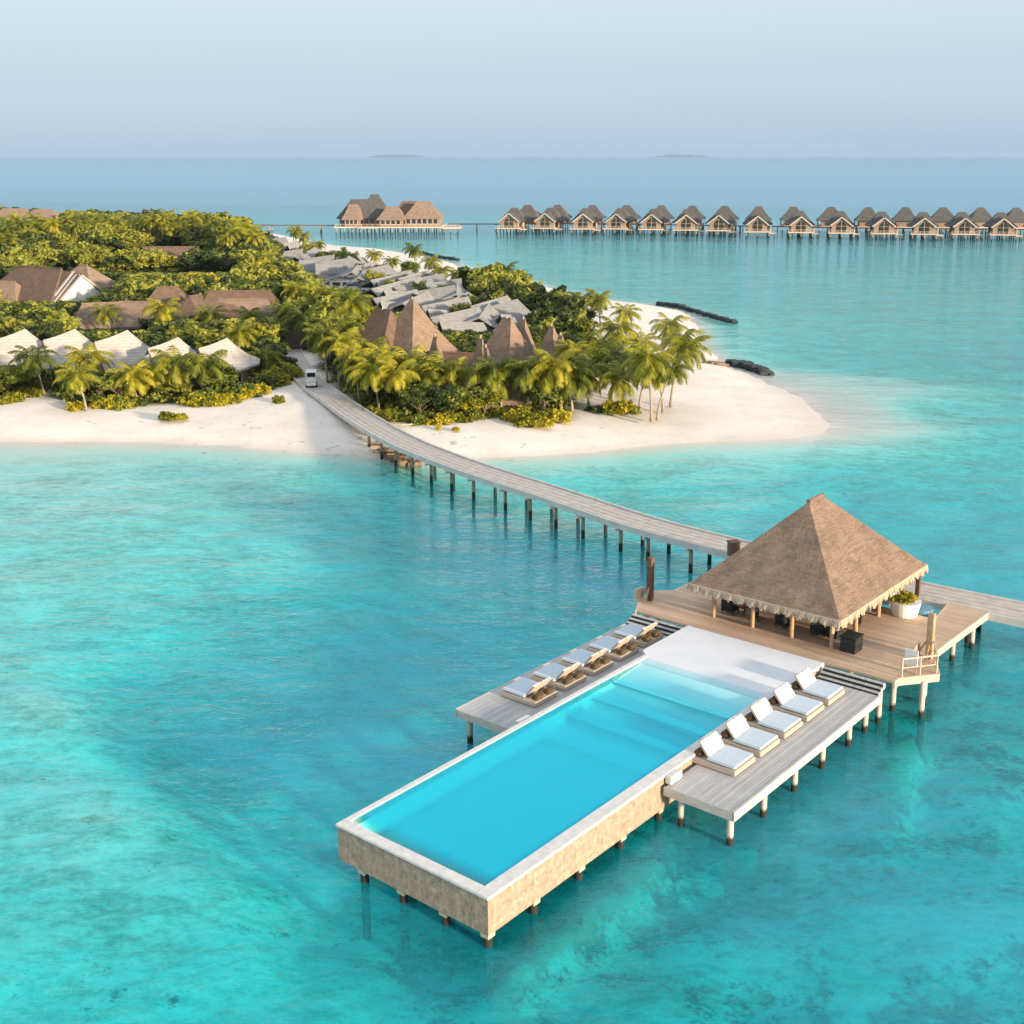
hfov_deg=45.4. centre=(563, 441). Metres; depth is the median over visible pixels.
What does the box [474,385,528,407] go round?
terrace shelter
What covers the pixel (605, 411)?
shrub
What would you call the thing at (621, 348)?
palm tree
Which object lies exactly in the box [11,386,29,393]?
shrub
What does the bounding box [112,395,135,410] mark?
shrub
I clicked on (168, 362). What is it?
palm tree
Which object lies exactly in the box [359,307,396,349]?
thatched peak roof
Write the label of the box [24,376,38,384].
broadleaf tree
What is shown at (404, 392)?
broadleaf tree
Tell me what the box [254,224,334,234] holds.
jetty
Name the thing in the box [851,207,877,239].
overwater villa
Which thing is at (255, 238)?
palm tree
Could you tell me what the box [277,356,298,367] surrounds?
shrub
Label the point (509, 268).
palm tree
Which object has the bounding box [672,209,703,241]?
overwater villa
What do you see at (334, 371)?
broadleaf tree
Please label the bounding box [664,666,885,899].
sun deck
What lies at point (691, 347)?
palm tree
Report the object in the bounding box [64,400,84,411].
shrub
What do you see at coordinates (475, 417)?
shrub
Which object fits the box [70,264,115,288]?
thatched house
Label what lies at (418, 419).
shrub
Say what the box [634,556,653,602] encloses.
mooring post
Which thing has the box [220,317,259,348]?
palm tree
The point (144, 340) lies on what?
broadleaf tree
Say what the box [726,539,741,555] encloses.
gate pillar
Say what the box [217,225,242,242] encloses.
palm tree
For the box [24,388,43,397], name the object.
shrub
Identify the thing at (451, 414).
shrub
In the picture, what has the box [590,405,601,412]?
shrub
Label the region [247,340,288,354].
broadleaf tree
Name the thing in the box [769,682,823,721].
sun lounger
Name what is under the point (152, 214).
palm tree
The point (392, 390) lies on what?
broadleaf tree
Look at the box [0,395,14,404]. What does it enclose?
shrub
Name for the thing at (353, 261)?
grey roof villa
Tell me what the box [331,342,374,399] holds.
palm tree
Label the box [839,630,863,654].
storage bin
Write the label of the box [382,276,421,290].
grey roof villa
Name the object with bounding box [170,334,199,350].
broadleaf tree
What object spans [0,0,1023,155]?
sky
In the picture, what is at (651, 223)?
window
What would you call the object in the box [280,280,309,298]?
palm tree
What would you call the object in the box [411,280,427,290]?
broadleaf tree
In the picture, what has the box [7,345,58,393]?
palm tree
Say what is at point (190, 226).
palm tree
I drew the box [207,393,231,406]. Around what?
shrub
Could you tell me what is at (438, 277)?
grey roof villa
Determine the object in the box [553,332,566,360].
thatched spire
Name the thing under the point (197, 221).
palm tree
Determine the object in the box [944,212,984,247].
overwater villa
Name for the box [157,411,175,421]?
shrub
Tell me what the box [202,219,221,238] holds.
palm tree
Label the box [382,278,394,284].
broadleaf tree
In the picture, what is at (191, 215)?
palm tree
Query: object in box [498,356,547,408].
palm tree
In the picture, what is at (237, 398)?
shrub
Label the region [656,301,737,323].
rock groyne
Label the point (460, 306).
broadleaf tree
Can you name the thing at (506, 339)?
thatched peak roof
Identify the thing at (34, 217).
palm tree
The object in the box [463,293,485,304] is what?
broadleaf tree
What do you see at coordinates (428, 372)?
palm tree
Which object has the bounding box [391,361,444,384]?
broadleaf tree
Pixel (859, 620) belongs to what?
lounge chair
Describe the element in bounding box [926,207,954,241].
overwater villa
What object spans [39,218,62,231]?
palm tree
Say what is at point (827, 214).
overwater villa
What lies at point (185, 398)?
shrub
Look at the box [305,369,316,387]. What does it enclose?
golf cart
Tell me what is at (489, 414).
shrub
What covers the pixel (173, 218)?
palm tree
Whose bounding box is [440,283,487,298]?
grey roof villa
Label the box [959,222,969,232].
window
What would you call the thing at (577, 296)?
palm tree
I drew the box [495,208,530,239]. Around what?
overwater villa
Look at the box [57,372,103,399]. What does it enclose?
broadleaf tree
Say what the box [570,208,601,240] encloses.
overwater villa
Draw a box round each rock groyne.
[419,251,459,260]
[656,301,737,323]
[701,361,729,366]
[725,359,774,375]
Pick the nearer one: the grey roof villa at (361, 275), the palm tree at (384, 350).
the palm tree at (384, 350)
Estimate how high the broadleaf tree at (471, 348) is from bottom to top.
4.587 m
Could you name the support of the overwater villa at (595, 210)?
in the sea
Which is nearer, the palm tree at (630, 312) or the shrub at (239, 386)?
the shrub at (239, 386)
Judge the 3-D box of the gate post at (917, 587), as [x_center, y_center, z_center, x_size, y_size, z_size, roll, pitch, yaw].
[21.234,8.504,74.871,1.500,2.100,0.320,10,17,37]
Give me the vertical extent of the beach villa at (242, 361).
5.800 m
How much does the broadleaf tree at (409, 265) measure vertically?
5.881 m
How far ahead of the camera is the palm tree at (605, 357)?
140.35 m
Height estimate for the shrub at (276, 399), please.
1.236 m
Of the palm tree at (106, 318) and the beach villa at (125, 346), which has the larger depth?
the palm tree at (106, 318)
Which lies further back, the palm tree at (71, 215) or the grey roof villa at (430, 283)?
the palm tree at (71, 215)
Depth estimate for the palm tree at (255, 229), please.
317.53 m
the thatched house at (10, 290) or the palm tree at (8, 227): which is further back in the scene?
the palm tree at (8, 227)
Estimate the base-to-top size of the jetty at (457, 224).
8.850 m
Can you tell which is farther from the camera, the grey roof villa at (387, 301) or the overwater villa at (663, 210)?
the overwater villa at (663, 210)
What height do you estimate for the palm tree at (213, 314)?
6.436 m
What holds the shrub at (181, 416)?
on the ground
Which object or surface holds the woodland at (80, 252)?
on the ground
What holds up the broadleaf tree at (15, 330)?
on the ground
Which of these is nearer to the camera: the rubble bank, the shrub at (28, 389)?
the rubble bank
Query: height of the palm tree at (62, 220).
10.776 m
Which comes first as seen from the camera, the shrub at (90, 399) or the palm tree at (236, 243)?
the shrub at (90, 399)
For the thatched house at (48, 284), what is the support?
on the ground
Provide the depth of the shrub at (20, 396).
139.69 m
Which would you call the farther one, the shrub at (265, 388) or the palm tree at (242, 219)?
the palm tree at (242, 219)
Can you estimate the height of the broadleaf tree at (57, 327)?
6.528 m
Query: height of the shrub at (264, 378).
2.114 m
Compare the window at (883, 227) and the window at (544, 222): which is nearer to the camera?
the window at (883, 227)
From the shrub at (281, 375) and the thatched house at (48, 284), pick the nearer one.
the shrub at (281, 375)
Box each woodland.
[0,206,597,355]
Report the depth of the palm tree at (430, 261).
274.75 m
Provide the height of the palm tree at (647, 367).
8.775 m
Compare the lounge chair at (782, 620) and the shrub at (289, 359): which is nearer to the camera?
the lounge chair at (782, 620)
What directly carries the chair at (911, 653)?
on the pavilion platform
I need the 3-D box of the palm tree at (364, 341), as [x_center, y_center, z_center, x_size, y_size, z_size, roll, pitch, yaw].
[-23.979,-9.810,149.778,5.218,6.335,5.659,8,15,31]
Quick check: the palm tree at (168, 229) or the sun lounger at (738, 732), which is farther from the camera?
the palm tree at (168, 229)
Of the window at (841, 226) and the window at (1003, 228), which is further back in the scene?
the window at (841, 226)
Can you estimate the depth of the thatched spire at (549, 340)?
153.41 m
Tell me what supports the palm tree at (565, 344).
on the ground
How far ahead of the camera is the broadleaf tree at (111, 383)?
138.53 m
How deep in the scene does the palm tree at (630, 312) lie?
186.64 m
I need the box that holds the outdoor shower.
[913,603,933,692]
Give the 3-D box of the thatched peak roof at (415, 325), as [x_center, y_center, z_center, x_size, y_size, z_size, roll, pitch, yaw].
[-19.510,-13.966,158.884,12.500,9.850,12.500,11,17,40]
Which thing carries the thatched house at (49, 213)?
on the ground
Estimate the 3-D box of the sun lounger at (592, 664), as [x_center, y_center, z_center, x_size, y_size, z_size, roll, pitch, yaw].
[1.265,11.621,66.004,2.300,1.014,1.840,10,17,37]
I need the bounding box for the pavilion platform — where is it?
[635,580,988,759]
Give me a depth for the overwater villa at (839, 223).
433.04 m
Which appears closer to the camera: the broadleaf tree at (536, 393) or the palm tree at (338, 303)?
the broadleaf tree at (536, 393)
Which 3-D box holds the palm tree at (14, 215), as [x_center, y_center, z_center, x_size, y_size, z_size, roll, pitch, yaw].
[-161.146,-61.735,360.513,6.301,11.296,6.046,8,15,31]
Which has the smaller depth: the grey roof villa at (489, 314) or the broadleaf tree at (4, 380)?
the broadleaf tree at (4, 380)
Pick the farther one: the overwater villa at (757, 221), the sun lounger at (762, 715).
the overwater villa at (757, 221)
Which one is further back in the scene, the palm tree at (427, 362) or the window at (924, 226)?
the window at (924, 226)
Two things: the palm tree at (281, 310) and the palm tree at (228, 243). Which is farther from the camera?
the palm tree at (228, 243)
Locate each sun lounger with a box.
[501,677,557,706]
[531,662,585,690]
[560,648,612,675]
[587,635,638,661]
[612,622,662,647]
[692,731,754,776]
[721,714,779,756]
[745,697,802,738]
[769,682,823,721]
[791,668,844,705]
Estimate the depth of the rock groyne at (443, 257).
351.70 m
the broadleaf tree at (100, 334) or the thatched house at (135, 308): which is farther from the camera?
the thatched house at (135, 308)
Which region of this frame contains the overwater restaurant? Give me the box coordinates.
[334,194,461,239]
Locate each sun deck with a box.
[455,614,683,750]
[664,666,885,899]
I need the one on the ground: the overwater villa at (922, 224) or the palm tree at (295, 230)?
the palm tree at (295, 230)
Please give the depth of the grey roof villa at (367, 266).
270.09 m
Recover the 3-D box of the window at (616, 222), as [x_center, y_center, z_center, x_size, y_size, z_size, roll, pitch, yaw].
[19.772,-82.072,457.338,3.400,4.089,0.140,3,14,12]
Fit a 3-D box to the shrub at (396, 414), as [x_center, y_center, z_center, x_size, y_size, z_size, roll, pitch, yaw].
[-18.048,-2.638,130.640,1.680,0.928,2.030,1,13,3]
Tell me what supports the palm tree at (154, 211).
on the ground
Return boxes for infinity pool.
[336,626,823,998]
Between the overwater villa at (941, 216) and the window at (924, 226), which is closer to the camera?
the window at (924, 226)
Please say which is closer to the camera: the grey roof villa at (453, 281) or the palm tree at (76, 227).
the grey roof villa at (453, 281)
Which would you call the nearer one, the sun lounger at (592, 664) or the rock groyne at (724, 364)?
the sun lounger at (592, 664)
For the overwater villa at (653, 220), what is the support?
in the sea
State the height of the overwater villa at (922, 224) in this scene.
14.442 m
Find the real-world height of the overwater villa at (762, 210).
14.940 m
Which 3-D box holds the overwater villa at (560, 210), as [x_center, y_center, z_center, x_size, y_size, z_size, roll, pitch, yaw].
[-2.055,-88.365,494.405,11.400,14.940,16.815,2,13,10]
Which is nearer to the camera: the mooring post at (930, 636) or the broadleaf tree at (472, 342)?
the mooring post at (930, 636)
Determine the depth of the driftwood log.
127.38 m
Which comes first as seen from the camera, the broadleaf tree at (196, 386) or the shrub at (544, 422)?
the shrub at (544, 422)
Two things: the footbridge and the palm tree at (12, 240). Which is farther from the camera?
the palm tree at (12, 240)
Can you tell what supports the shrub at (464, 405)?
on the ground
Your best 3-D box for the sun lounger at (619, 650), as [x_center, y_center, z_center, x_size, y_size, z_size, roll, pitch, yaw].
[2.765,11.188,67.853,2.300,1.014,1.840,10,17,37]
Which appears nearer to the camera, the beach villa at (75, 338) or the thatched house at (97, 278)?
the beach villa at (75, 338)
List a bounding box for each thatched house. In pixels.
[0,208,30,220]
[0,280,20,301]
[1,265,102,301]
[19,209,59,219]
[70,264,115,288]
[74,301,141,329]
[119,301,164,328]
[132,246,200,270]
[146,286,187,308]
[172,294,205,317]
[203,290,282,317]
[217,298,275,318]
[424,351,496,378]
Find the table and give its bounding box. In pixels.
[738,603,746,613]
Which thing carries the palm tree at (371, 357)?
on the ground
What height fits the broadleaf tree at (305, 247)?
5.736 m
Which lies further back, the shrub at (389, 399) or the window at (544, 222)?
the window at (544, 222)
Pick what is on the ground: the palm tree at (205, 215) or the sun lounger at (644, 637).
the palm tree at (205, 215)
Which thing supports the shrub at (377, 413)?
on the ground
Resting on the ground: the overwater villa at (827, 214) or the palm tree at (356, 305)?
the palm tree at (356, 305)
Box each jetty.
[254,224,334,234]
[448,223,499,236]
[525,223,1023,244]
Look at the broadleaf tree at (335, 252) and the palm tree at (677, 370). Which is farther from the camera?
the broadleaf tree at (335, 252)
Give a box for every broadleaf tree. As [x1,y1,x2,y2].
[0,365,30,389]
[0,367,29,390]
[3,382,27,388]
[8,325,35,336]
[19,325,54,339]
[21,319,67,340]
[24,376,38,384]
[34,367,60,388]
[54,362,84,377]
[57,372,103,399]
[83,331,97,341]
[83,372,113,394]
[86,330,114,341]
[89,371,145,395]
[96,374,138,395]
[102,388,126,394]
[136,332,168,346]
[147,333,181,346]
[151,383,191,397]
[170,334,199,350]
[183,373,201,390]
[197,364,240,390]
[197,371,238,387]
[209,377,238,390]
[243,341,286,354]
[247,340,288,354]
[259,352,285,361]
[298,242,315,252]
[315,251,328,256]
[321,351,344,364]
[328,247,345,256]
[330,363,345,381]
[338,248,358,260]
[364,269,385,280]
[368,382,395,398]
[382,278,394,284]
[389,383,414,394]
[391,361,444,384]
[396,393,436,412]
[397,386,431,407]
[400,260,420,273]
[405,382,433,412]
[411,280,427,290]
[414,385,429,411]
[416,383,460,412]
[429,386,464,406]
[433,401,460,411]
[445,386,487,407]
[449,302,470,312]
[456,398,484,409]
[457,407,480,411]
[459,337,485,351]
[459,385,494,403]
[460,387,505,412]
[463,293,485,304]
[465,339,488,349]
[522,382,562,409]
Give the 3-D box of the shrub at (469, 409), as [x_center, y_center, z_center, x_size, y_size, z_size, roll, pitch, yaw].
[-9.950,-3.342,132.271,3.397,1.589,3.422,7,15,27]
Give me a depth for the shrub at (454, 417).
129.55 m
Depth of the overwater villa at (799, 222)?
436.56 m
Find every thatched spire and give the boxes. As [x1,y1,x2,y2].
[428,333,442,361]
[463,335,484,387]
[484,344,491,366]
[518,316,536,353]
[533,323,557,359]
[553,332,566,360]
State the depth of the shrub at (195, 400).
137.25 m
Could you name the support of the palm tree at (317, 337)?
on the ground
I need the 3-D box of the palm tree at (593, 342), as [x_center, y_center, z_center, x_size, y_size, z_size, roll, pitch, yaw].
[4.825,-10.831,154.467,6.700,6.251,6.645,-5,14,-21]
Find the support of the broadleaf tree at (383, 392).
on the ground
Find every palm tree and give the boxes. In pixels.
[0,222,20,234]
[0,231,13,243]
[0,233,20,244]
[0,301,20,309]
[4,213,23,225]
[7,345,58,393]
[10,217,31,230]
[15,228,35,237]
[23,227,44,237]
[25,220,39,228]
[26,212,43,222]
[32,219,45,229]
[34,218,53,230]
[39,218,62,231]
[52,363,100,410]
[60,213,70,223]
[61,343,115,372]
[65,210,81,219]
[67,219,86,242]
[71,214,92,227]
[72,213,93,226]
[87,304,122,328]
[88,222,104,227]
[89,213,105,223]
[100,214,111,219]
[105,360,155,396]
[106,220,118,224]
[109,214,124,220]
[118,220,137,228]
[127,358,171,396]
[134,215,145,225]
[134,217,147,231]
[140,220,159,232]
[141,215,158,233]
[141,297,185,322]
[144,212,159,217]
[147,208,163,215]
[150,345,201,396]
[153,213,174,238]
[159,222,177,242]
[161,209,178,217]
[167,215,178,225]
[173,222,191,244]
[174,349,232,387]
[179,212,199,222]
[181,216,200,231]
[181,218,197,230]
[185,210,205,224]
[192,305,229,323]
[196,224,212,239]
[198,212,212,220]
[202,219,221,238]
[207,213,222,219]
[216,231,238,245]
[217,220,236,230]
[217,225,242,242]
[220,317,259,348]
[225,224,247,236]
[229,306,269,323]
[232,215,251,224]
[233,234,248,244]
[237,222,253,226]
[238,237,258,246]
[241,226,256,236]
[242,230,264,245]
[243,223,260,233]
[246,344,283,371]
[266,300,300,325]
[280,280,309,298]
[280,306,319,350]
[285,225,303,240]
[294,231,312,245]
[300,322,340,382]
[307,284,334,300]
[308,239,326,249]
[319,311,365,342]
[320,327,361,385]
[327,285,351,297]
[329,287,374,319]
[331,301,374,324]
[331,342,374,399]
[335,352,382,395]
[344,354,393,408]
[351,336,389,356]
[360,342,402,392]
[365,249,384,262]
[371,359,420,409]
[383,256,401,268]
[392,344,436,369]
[402,242,422,261]
[404,361,454,386]
[413,350,467,386]
[418,254,442,269]
[422,356,477,387]
[429,263,452,278]
[445,267,456,279]
[461,362,519,409]
[467,356,517,407]
[495,261,518,271]
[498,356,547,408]
[517,355,564,408]
[524,347,580,409]
[543,355,595,410]
[551,339,593,361]
[552,291,582,301]
[562,291,596,310]
[563,352,614,406]
[577,329,624,363]
[582,288,612,334]
[587,344,634,399]
[594,314,640,351]
[594,360,643,402]
[603,343,637,383]
[609,303,642,337]
[620,340,674,422]
[621,330,662,352]
[621,353,665,409]
[635,355,682,412]
[648,312,689,351]
[650,355,694,420]
[657,325,704,357]
[660,333,712,406]
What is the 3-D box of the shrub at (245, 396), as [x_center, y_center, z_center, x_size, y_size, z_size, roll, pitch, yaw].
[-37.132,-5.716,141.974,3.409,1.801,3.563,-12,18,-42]
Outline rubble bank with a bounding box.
[371,443,421,467]
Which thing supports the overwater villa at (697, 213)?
in the sea
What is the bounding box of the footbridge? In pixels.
[285,348,1023,686]
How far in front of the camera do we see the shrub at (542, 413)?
129.82 m
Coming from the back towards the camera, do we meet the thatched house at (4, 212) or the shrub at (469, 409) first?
the thatched house at (4, 212)
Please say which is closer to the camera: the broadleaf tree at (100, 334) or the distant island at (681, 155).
the broadleaf tree at (100, 334)
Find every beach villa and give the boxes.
[0,329,41,365]
[20,329,92,381]
[69,330,149,372]
[123,337,196,385]
[178,338,259,384]
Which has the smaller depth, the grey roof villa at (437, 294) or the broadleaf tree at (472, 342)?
the broadleaf tree at (472, 342)
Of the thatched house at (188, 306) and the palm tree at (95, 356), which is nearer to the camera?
the palm tree at (95, 356)
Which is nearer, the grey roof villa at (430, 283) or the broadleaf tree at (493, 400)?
the broadleaf tree at (493, 400)
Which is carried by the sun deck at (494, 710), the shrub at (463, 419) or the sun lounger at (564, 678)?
the sun lounger at (564, 678)
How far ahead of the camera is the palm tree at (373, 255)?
309.83 m
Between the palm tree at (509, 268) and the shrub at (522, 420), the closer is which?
the shrub at (522, 420)
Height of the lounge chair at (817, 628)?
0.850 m
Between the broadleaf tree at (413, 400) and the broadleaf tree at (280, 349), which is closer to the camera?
the broadleaf tree at (413, 400)
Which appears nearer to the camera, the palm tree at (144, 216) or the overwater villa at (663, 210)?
the palm tree at (144, 216)
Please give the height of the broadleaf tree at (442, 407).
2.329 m
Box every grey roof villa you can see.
[273,237,287,243]
[280,241,299,250]
[282,249,302,259]
[291,252,314,264]
[299,254,335,275]
[303,247,322,253]
[315,258,350,278]
[321,265,372,287]
[335,251,369,266]
[338,261,379,277]
[338,270,372,291]
[343,256,363,265]
[353,264,395,277]
[357,273,402,292]
[359,279,408,302]
[369,289,418,313]
[380,270,412,277]
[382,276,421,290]
[386,291,437,308]
[392,279,437,290]
[395,270,431,281]
[407,285,457,301]
[412,278,461,289]
[420,296,471,317]
[421,273,446,281]
[429,306,491,331]
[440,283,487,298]
[451,292,482,306]
[463,303,520,332]
[471,295,510,307]
[490,299,530,326]
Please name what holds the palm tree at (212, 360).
on the ground
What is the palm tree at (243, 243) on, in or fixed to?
on the ground
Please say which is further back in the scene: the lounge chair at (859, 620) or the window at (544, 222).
the window at (544, 222)
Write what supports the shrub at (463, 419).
on the ground
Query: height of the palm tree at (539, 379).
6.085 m
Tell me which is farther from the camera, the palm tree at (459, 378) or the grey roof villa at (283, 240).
the grey roof villa at (283, 240)
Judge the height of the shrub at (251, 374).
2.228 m
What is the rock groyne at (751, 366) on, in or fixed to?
on the ground
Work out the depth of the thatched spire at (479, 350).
144.69 m
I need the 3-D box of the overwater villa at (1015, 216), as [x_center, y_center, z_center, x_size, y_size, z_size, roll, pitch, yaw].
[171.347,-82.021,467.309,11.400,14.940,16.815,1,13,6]
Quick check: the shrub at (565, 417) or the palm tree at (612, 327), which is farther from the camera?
the palm tree at (612, 327)
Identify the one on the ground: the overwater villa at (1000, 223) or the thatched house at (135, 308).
the thatched house at (135, 308)
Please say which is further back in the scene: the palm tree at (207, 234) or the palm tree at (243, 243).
the palm tree at (207, 234)
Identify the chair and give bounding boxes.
[721,599,739,614]
[744,606,758,620]
[775,612,789,629]
[810,621,824,637]
[824,625,843,638]
[853,615,861,626]
[904,648,918,674]
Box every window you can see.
[236,371,241,382]
[332,282,340,285]
[505,217,512,226]
[541,217,548,226]
[578,217,586,227]
[612,217,620,227]
[647,217,655,228]
[681,218,690,227]
[714,219,722,229]
[753,220,761,230]
[796,220,805,230]
[836,220,845,231]
[879,221,888,232]
[919,222,929,232]
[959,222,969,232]
[998,222,1008,233]
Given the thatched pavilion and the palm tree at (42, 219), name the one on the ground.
the palm tree at (42, 219)
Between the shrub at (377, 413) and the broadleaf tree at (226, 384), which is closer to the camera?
the shrub at (377, 413)
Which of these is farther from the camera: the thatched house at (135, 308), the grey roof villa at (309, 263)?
the grey roof villa at (309, 263)
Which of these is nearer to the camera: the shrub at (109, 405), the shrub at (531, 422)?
the shrub at (531, 422)
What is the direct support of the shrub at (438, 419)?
on the ground
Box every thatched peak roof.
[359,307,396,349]
[391,296,461,358]
[486,315,535,363]
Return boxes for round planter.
[888,590,921,618]
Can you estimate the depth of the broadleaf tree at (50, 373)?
144.51 m
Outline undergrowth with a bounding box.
[0,266,586,416]
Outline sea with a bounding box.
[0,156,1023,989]
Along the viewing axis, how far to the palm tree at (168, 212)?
390.86 m
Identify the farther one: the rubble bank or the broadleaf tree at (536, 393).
the broadleaf tree at (536, 393)
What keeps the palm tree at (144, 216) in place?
on the ground
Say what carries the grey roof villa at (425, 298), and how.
on the ground
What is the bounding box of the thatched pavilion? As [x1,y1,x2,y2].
[687,493,928,648]
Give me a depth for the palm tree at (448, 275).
244.90 m
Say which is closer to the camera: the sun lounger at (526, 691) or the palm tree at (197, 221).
the sun lounger at (526, 691)
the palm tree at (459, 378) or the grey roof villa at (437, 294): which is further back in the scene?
the grey roof villa at (437, 294)
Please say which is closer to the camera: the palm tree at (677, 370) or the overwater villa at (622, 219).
the palm tree at (677, 370)
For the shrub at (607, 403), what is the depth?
134.35 m
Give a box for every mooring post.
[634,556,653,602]
[912,612,935,661]
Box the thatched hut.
[277,321,312,348]
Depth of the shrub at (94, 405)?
136.54 m
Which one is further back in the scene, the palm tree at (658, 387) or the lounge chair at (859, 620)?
the palm tree at (658, 387)
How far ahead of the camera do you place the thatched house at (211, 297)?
200.41 m
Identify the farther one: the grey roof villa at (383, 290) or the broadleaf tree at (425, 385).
the grey roof villa at (383, 290)
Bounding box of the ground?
[0,202,1023,1023]
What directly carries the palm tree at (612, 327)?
on the ground
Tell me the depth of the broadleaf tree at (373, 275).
245.35 m
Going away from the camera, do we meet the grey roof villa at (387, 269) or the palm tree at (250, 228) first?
the grey roof villa at (387, 269)
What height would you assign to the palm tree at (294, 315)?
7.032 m
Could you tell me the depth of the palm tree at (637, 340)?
153.97 m
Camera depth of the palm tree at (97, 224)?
360.87 m
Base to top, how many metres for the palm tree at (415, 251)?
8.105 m
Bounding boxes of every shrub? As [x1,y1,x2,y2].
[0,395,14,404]
[3,391,27,402]
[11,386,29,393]
[14,387,38,397]
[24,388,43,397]
[30,381,56,391]
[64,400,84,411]
[81,394,105,407]
[86,391,109,396]
[88,399,106,408]
[101,394,128,409]
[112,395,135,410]
[127,398,139,406]
[133,397,148,406]
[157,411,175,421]
[171,412,188,420]
[176,391,208,407]
[188,397,206,406]
[194,385,232,397]
[195,395,216,407]
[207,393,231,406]
[218,391,243,404]
[222,381,262,397]
[224,384,237,392]
[239,385,253,399]
[245,373,281,389]
[245,383,262,397]
[248,370,258,377]
[252,369,291,386]
[253,382,271,394]
[269,362,305,380]
[271,395,285,403]
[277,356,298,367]
[281,356,294,363]
[358,393,379,405]
[362,405,382,411]
[372,411,383,416]
[380,410,400,421]
[382,395,396,404]
[388,413,401,421]
[389,399,397,406]
[399,415,410,421]
[405,412,428,425]
[422,418,431,425]
[428,413,449,425]
[438,411,458,421]
[444,413,461,422]
[452,426,459,430]
[456,416,472,422]
[468,410,486,420]
[468,410,488,419]
[481,410,492,418]
[489,406,510,417]
[501,408,521,422]
[509,406,538,421]
[513,412,539,427]
[524,417,541,426]
[532,416,554,427]
[537,408,557,420]
[548,408,571,423]
[584,406,593,410]
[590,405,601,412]
[600,400,617,413]
[602,407,611,414]
[610,399,637,415]
[626,404,641,414]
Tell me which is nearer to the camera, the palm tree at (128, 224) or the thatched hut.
the thatched hut
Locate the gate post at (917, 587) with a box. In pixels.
[903,576,920,598]
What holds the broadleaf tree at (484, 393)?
on the ground
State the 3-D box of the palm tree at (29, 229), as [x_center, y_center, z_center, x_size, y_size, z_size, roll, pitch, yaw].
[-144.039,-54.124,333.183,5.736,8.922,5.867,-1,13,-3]
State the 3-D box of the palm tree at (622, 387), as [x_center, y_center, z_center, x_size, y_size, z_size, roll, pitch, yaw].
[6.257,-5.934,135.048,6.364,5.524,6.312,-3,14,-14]
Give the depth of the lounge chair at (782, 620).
69.91 m
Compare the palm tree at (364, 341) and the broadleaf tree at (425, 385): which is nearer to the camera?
the broadleaf tree at (425, 385)
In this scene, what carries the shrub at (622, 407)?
on the ground
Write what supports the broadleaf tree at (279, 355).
on the ground
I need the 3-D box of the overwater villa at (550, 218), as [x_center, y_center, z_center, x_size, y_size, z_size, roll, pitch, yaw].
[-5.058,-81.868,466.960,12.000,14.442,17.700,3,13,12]
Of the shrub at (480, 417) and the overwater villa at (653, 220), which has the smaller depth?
the shrub at (480, 417)
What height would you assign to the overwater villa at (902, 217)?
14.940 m
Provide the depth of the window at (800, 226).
435.98 m
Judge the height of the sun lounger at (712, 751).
1.014 m
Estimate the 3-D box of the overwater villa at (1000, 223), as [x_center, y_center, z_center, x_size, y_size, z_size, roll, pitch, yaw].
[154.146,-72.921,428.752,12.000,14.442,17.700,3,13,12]
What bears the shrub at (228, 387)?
on the ground
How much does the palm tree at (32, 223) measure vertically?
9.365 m
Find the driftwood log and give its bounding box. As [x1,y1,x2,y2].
[391,423,412,426]
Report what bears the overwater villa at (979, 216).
in the sea
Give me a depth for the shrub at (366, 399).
137.40 m
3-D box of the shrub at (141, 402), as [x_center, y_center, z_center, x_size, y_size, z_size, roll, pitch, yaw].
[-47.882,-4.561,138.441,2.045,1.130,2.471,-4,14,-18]
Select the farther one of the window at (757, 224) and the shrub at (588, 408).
the window at (757, 224)
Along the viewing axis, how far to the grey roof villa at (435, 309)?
193.81 m
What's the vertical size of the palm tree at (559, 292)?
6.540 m
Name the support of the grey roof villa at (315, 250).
on the ground
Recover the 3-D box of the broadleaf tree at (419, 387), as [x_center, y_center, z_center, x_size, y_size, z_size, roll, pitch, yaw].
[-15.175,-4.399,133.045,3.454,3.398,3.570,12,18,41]
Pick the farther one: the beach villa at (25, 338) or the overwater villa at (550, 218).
the overwater villa at (550, 218)
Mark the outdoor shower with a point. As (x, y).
(925, 610)
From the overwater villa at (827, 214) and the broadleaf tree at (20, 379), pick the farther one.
the overwater villa at (827, 214)
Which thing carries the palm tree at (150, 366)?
on the ground
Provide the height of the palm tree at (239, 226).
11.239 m
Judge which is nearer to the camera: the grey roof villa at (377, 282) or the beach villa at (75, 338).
the beach villa at (75, 338)
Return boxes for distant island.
[371,155,423,156]
[655,154,707,156]
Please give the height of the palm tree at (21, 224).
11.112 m
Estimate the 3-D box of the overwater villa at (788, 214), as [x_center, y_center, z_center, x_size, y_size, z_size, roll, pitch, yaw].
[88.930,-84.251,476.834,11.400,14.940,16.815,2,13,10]
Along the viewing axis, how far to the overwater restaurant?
464.44 m
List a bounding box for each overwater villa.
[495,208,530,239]
[515,205,544,235]
[531,208,566,239]
[548,205,572,234]
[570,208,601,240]
[579,205,605,235]
[602,208,636,240]
[613,205,640,235]
[638,209,669,240]
[646,205,673,236]
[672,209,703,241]
[678,206,705,236]
[705,209,737,242]
[708,206,738,237]
[742,206,771,234]
[743,210,775,244]
[776,207,802,239]
[784,211,819,245]
[812,207,836,239]
[824,211,859,246]
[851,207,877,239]
[864,212,902,247]
[887,207,914,240]
[906,212,943,247]
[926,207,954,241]
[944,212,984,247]
[957,207,991,241]
[982,212,1022,248]
[992,208,1023,242]

